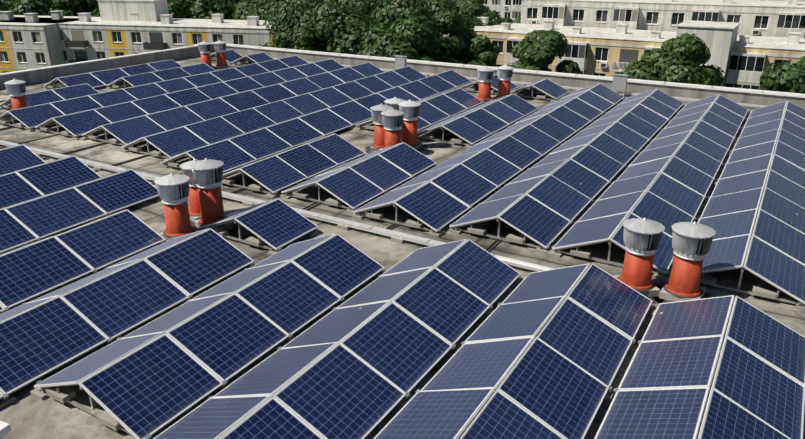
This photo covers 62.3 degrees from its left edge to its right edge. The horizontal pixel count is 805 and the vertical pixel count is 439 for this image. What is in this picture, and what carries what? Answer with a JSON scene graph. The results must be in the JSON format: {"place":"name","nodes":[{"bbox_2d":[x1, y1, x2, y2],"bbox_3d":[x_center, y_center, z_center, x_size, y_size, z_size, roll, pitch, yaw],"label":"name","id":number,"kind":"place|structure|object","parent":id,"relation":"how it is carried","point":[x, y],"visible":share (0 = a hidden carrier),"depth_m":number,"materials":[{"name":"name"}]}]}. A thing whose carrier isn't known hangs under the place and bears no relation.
{"place":"outdoors","nodes":[
{"label":"outdoors","id":0,"kind":"place"},
{"bbox_2d":[0,0,287,72],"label":"apartment block","id":1,"kind":"structure","parent":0,"point":[116,28],"depth_m":92.95,"materials":[{"name":"white paint"}]},
{"bbox_2d":[0,11,97,72],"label":"apartment building","id":2,"kind":"structure","parent":1,"relation":"attached to","point":[28,46],"depth_m":93.13,"materials":[{"name":"white paint"}]},
{"bbox_2d":[0,56,804,438],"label":"roof surface","id":3,"kind":"object","parent":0,"point":[26,414],"visible":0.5,"depth_m":14.89,"materials":[{"name":"grey concrete"}]},
{"bbox_2d":[0,421,10,438],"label":"stairhead wall","id":4,"kind":"structure","parent":3,"relation":"on","point":[5,428],"depth_m":4.17,"materials":[{"name":"white paint"}]},
{"bbox_2d":[4,78,27,120],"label":"turbine vent","id":5,"kind":"object","parent":3,"relation":"on","point":[16,89],"visible":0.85,"depth_m":25.88,"materials":[{"name":"metal"}]},
{"bbox_2d":[154,173,200,241],"bbox_3d":[-5.114,-0.307,14.988,1.163,1.540,1.192,-3,22,-7],"label":"turbine vent","id":6,"kind":"object","parent":3,"relation":"on","point":[173,191],"visible":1,"depth_m":14.81,"materials":[{"name":"metal"}]},
{"bbox_2d":[179,159,200,223],"bbox_3d":[-4.966,-0.755,16.186,1.127,1.482,1.083,13,25,29],"label":"turbine vent","id":7,"kind":"object","parent":3,"relation":"on","point":[194,203],"visible":0.4,"depth_m":16.02,"materials":[{"name":"metal"}]},
{"bbox_2d":[198,41,216,68],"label":"turbine vent","id":8,"kind":"object","parent":3,"relation":"on","point":[204,47],"visible":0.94,"depth_m":37.04,"materials":[{"name":"metal"}]},
{"bbox_2d":[190,158,237,232],"bbox_3d":[-4.463,-0.616,15.532,1.201,1.710,1.200,-14,26,-32],"label":"turbine vent","id":9,"kind":"object","parent":3,"relation":"on","point":[207,175],"visible":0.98,"depth_m":15.32,"materials":[{"name":"metal"}]},
{"bbox_2d":[214,40,231,68],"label":"turbine vent","id":10,"kind":"object","parent":3,"relation":"on","point":[220,47],"visible":0.98,"depth_m":37.47,"materials":[{"name":"metal"}]},
{"bbox_2d":[365,103,392,152],"bbox_3d":[-0.720,-3.041,21.823,1.147,1.540,1.158,2,22,6],"label":"turbine vent","id":11,"kind":"object","parent":3,"relation":"on","point":[379,131],"visible":0.62,"depth_m":21.64,"materials":[{"name":"metal"}]},
{"bbox_2d":[0,55,764,271],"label":"cable trays and combiners","id":12,"kind":"object","parent":3,"relation":"on","point":[619,83],"visible":0.48,"depth_m":17.47,"materials":[{"name":"metal"}]},
{"bbox_2d":[379,108,403,149],"bbox_3d":[-0.286,-2.817,21.317,1.132,1.500,1.218,4,22,9],"label":"turbine vent","id":13,"kind":"object","parent":3,"relation":"on","point":[392,120],"visible":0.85,"depth_m":21.07,"materials":[{"name":"metal"}]},
{"bbox_2d":[384,97,405,135],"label":"turbine vent","id":14,"kind":"object","parent":3,"relation":"on","point":[394,102],"visible":0.25,"depth_m":22.30,"materials":[{"name":"metal"}]},
{"bbox_2d":[0,53,804,438],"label":"panel mounting frames","id":15,"kind":"structure","parent":3,"relation":"on","point":[62,393],"depth_m":15.13,"materials":[{"name":"grey metal"}]},
{"bbox_2d":[0,49,804,438],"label":"solar panels","id":16,"kind":"object","parent":15,"relation":"on","point":[362,361],"visible":0.92,"depth_m":12.72,"materials":[{"name":"blue glass"}]},
{"bbox_2d":[0,42,804,108],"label":"roof parapet","id":17,"kind":"structure","parent":3,"relation":"on","point":[672,89],"depth_m":33.89,"materials":[{"name":"grey concrete"}]},
{"bbox_2d":[398,99,427,150],"bbox_3d":[0.276,-3.179,22.060,1.185,1.620,1.185,7,23,16],"label":"turbine vent","id":18,"kind":"object","parent":3,"relation":"on","point":[409,108],"visible":0.85,"depth_m":21.86,"materials":[{"name":"metal"}]},
{"bbox_2d":[477,66,493,103],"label":"turbine vent","id":19,"kind":"object","parent":3,"relation":"on","point":[485,75],"visible":0.96,"depth_m":28.76,"materials":[{"name":"metal"}]},
{"bbox_2d":[492,64,513,99],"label":"turbine vent","id":20,"kind":"object","parent":3,"relation":"on","point":[504,73],"visible":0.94,"depth_m":29.05,"materials":[{"name":"metal"}]},
{"bbox_2d":[612,218,664,302],"bbox_3d":[4.505,0.667,12.634,1.250,1.480,1.196,-1,22,-4],"label":"turbine vent","id":21,"kind":"object","parent":3,"relation":"on","point":[642,237],"visible":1,"depth_m":12.46,"materials":[{"name":"metal"}]},
{"bbox_2d":[652,221,715,303],"bbox_3d":[5.287,0.753,12.364,1.118,1.520,1.112,14,26,31],"label":"turbine vent","id":22,"kind":"object","parent":3,"relation":"on","point":[691,243],"visible":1,"depth_m":12.21,"materials":[{"name":"metal"}]},
{"bbox_2d":[451,0,521,21],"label":"distant block","id":23,"kind":"structure","parent":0,"point":[510,9],"depth_m":152.74,"materials":[{"name":"white paint"}]},
{"label":"ground","id":24,"kind":"structure","parent":0,"visible":0},
{"bbox_2d":[0,0,12,10],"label":"tree","id":25,"kind":"object","parent":24,"relation":"on","point":[4,7],"depth_m":115.55,"materials":[{"name":"green plant"}]},
{"bbox_2d":[1,0,77,15],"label":"tree","id":26,"kind":"object","parent":24,"relation":"on","point":[39,7],"visible":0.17,"depth_m":122.81,"materials":[{"name":"green plant"}]},
{"bbox_2d":[50,0,99,16],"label":"tree","id":27,"kind":"object","parent":24,"relation":"on","point":[75,7],"visible":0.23,"depth_m":136.89,"materials":[{"name":"green plant"}]},
{"bbox_2d":[167,0,233,19],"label":"tree","id":28,"kind":"object","parent":24,"relation":"on","point":[193,9],"visible":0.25,"depth_m":114.91,"materials":[{"name":"green plant"}]},
{"bbox_2d":[184,0,249,19],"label":"tree","id":29,"kind":"object","parent":24,"relation":"on","point":[232,4],"visible":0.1,"depth_m":119.25,"materials":[{"name":"green plant"}]},
{"bbox_2d":[232,0,286,20],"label":"tree","id":30,"kind":"object","parent":24,"relation":"on","point":[244,9],"visible":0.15,"depth_m":113.56,"materials":[{"name":"green plant"}]},
{"bbox_2d":[245,0,327,49],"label":"tree","id":31,"kind":"object","parent":24,"relation":"on","point":[291,16],"visible":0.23,"depth_m":76.54,"materials":[{"name":"green plant"}]},
{"bbox_2d":[291,0,376,54],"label":"tree","id":32,"kind":"object","parent":24,"relation":"on","point":[319,32],"visible":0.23,"depth_m":60.03,"materials":[{"name":"green plant"}]},
{"bbox_2d":[327,0,391,24],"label":"tree","id":33,"kind":"object","parent":24,"relation":"on","point":[367,6],"visible":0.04,"depth_m":69.18,"materials":[{"name":"green plant"}]},
{"bbox_2d":[358,21,394,49],"bbox_3d":[-2.234,-8.264,61.102,9.827,19.066,10.983,-6,22,-14],"label":"tree","id":34,"kind":"object","parent":24,"relation":"on","point":[368,37],"visible":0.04,"depth_m":57.59,"materials":[{"name":"green plant"}]},
{"bbox_2d":[357,14,441,61],"bbox_3d":[0.948,-7.982,59.352,12.181,19.842,10.207,12,25,28],"label":"tree","id":35,"kind":"object","parent":24,"relation":"on","point":[414,39],"visible":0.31,"depth_m":55.14,"materials":[{"name":"green plant"}]},
{"bbox_2d":[370,0,462,63],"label":"tree","id":36,"kind":"object","parent":24,"relation":"on","point":[393,13],"visible":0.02,"depth_m":62.45,"materials":[{"name":"green plant"}]},
{"bbox_2d":[407,0,474,54],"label":"tree","id":37,"kind":"object","parent":24,"relation":"on","point":[437,6],"visible":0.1,"depth_m":74.52,"materials":[{"name":"green plant"}]},
{"bbox_2d":[432,8,476,63],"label":"tree","id":38,"kind":"object","parent":24,"relation":"on","point":[450,22],"visible":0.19,"depth_m":65.69,"materials":[{"name":"green plant"}]},
{"bbox_2d":[456,35,498,66],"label":"tree","id":39,"kind":"object","parent":24,"relation":"on","point":[484,50],"visible":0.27,"depth_m":66.37,"materials":[{"name":"green plant"}]},
{"bbox_2d":[452,0,512,25],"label":"tree","id":40,"kind":"object","parent":24,"relation":"on","point":[474,9],"visible":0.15,"depth_m":89.13,"materials":[{"name":"green plant"}]},
{"bbox_2d":[510,43,523,59],"bbox_3d":[11.902,-9.303,67.030,7.721,16.592,7.892,12,25,28],"label":"tree","id":41,"kind":"object","parent":24,"relation":"on","point":[516,49],"depth_m":63.65,"materials":[{"name":"green plant"}]},
{"bbox_2d":[513,17,520,23],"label":"tree","id":42,"kind":"object","parent":24,"relation":"on","point":[518,19],"visible":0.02,"depth_m":109.09,"materials":[{"name":"green plant"}]},
{"bbox_2d":[510,29,580,73],"bbox_3d":[13.057,-9.649,66.007,8.696,17.994,8.934,-14,26,-32],"label":"tree","id":43,"kind":"object","parent":24,"relation":"on","point":[541,50],"visible":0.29,"depth_m":61.46,"materials":[{"name":"green plant"}]},
{"bbox_2d":[443,17,804,90],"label":"apartment block","id":44,"kind":"structure","parent":24,"relation":"on","point":[743,61],"depth_m":73.82,"materials":[{"name":"beige paint"}]},
{"bbox_2d":[521,0,804,38],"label":"apartment block","id":45,"kind":"structure","parent":24,"relation":"on","point":[768,18],"depth_m":82.84,"materials":[{"name":"white paint"}]},
{"bbox_2d":[620,33,725,86],"bbox_3d":[23.831,-8.060,61.996,13.703,18.023,10.757,-8,23,-20],"label":"tree","id":46,"kind":"object","parent":24,"relation":"on","point":[678,59],"visible":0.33,"depth_m":58.29,"materials":[{"name":"green plant"}]},
{"bbox_2d":[759,61,804,93],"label":"tree","id":47,"kind":"object","parent":24,"relation":"on","point":[790,77],"visible":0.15,"depth_m":44.00,"materials":[{"name":"green plant"}]},
{"bbox_2d":[762,0,804,1],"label":"apartment block","id":48,"kind":"structure","parent":24,"relation":"on","point":[783,0],"depth_m":92.03,"materials":[{"name":"white paint"}]}
]}

